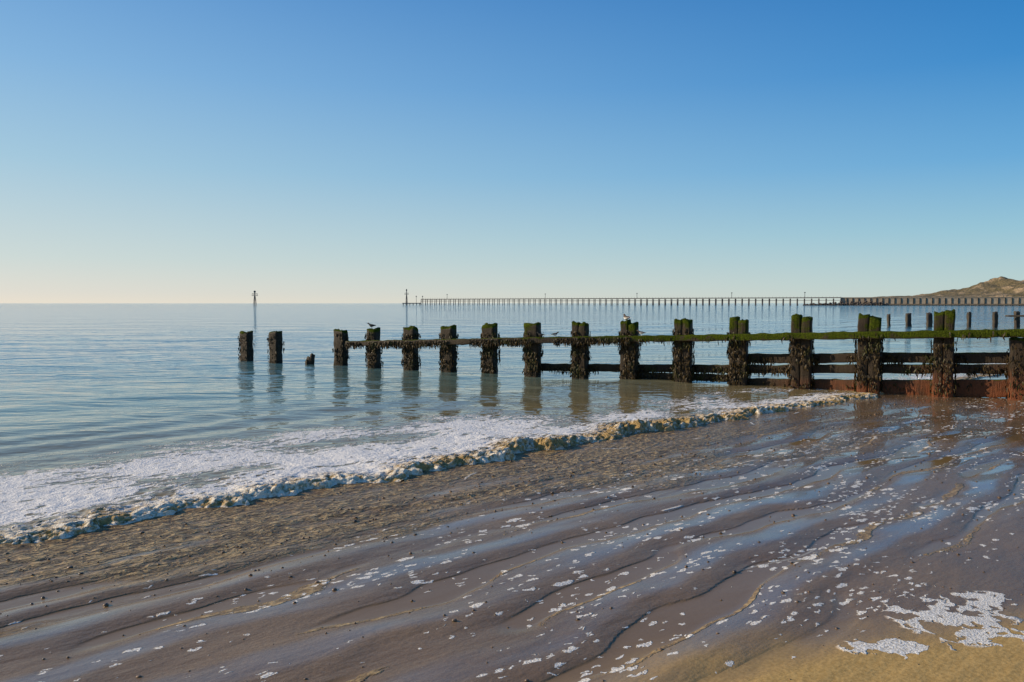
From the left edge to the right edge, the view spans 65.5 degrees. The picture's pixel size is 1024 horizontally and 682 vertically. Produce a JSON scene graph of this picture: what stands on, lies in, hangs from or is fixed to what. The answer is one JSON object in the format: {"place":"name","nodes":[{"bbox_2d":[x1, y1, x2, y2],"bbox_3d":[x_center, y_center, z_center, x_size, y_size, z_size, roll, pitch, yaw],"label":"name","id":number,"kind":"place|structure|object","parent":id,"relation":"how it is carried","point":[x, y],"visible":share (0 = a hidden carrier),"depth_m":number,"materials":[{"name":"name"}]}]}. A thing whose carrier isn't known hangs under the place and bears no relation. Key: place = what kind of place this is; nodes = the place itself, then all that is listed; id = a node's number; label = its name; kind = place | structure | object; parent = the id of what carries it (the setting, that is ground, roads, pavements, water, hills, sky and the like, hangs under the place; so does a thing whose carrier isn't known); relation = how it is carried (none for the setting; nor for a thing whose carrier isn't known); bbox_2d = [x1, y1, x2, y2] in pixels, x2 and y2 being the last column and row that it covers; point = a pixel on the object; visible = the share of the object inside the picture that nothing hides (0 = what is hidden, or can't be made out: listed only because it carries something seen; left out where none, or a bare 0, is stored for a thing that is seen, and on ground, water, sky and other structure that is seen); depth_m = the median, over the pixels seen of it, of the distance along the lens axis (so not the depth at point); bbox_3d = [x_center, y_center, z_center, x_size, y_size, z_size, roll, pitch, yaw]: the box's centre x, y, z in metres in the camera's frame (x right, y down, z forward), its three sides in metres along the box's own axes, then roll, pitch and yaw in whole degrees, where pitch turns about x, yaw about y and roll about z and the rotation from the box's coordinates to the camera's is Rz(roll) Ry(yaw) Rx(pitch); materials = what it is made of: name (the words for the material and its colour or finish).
{"place":"outdoors","nodes":[
{"label":"outdoors","id":0,"kind":"place"},
{"bbox_2d":[0,374,1023,681],"bbox_3d":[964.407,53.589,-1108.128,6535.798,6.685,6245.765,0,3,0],"label":"beach sand","id":1,"kind":"structure","parent":0,"point":[706,614],"depth_m":4.65,"materials":[{"name":"brown sand"}]},
{"bbox_2d":[0,394,1023,681],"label":"pebbles","id":2,"kind":"object","parent":1,"relation":"on","point":[584,506],"visible":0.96,"depth_m":5.96,"materials":[{"name":"grey stone"}]},
{"bbox_2d":[238,309,1023,399],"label":"wooden groyne","id":3,"kind":"object","parent":1,"relation":"on","point":[869,356],"visible":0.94,"depth_m":15.32,"materials":[{"name":"brown wood"}]},
{"bbox_2d":[887,311,1023,327],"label":"wooden groyne","id":4,"kind":"object","parent":1,"relation":"on","point":[929,317],"visible":0.59,"depth_m":52.48,"materials":[{"name":"brown wood"}]},
{"bbox_2d":[0,303,1023,543],"bbox_3d":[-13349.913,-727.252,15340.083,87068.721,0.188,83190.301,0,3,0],"label":"sea","id":5,"kind":"structure","parent":0,"point":[118,413],"depth_m":13.62,"materials":[{"name":"liquid"}]},
{"bbox_2d":[252,291,257,305],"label":"navigation beacon","id":6,"kind":"object","parent":5,"relation":"in","point":[254,293],"visible":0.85,"depth_m":489.09,"materials":[{"name":"paint"}]},
{"bbox_2d":[402,296,422,304],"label":"mooring dolphin","id":7,"kind":"object","parent":5,"relation":"in","point":[413,303],"visible":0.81,"depth_m":697.58,"materials":[{"name":"paint"}]},
{"bbox_2d":[421,292,841,304],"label":"timber pier","id":8,"kind":"structure","parent":5,"relation":"in","point":[703,300],"depth_m":605.29,"materials":[{"name":"paint"}]},
{"bbox_2d":[803,300,882,305],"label":"rock toe","id":9,"kind":"object","parent":5,"relation":"in","point":[859,304],"visible":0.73,"depth_m":540.14,"materials":[{"name":"grey stone"}]},
{"bbox_2d":[841,297,1023,305],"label":"harbour wall","id":10,"kind":"structure","parent":5,"relation":"in","point":[961,300],"depth_m":519.45,"materials":[{"name":"grey concrete"}]},
{"bbox_2d":[841,297,991,297],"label":"coping","id":11,"kind":"object","parent":10,"relation":"on","point":[916,297],"visible":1,"depth_m":525.72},
{"bbox_2d":[846,298,1023,305],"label":"fender piles","id":12,"kind":"object","parent":5,"relation":"in","point":[951,304],"visible":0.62,"depth_m":517.75,"materials":[{"name":"brown wood"}]},
{"bbox_2d":[0,0,1023,302],"label":"sky","id":13,"kind":"structure","parent":0,"point":[152,151],"materials":[{"name":"blue"}]},
{"bbox_2d":[879,276,1023,296],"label":"sand dunes","id":14,"kind":"structure","parent":0,"point":[1000,286],"depth_m":536.40,"materials":[{"name":"beige soil"}]}
]}

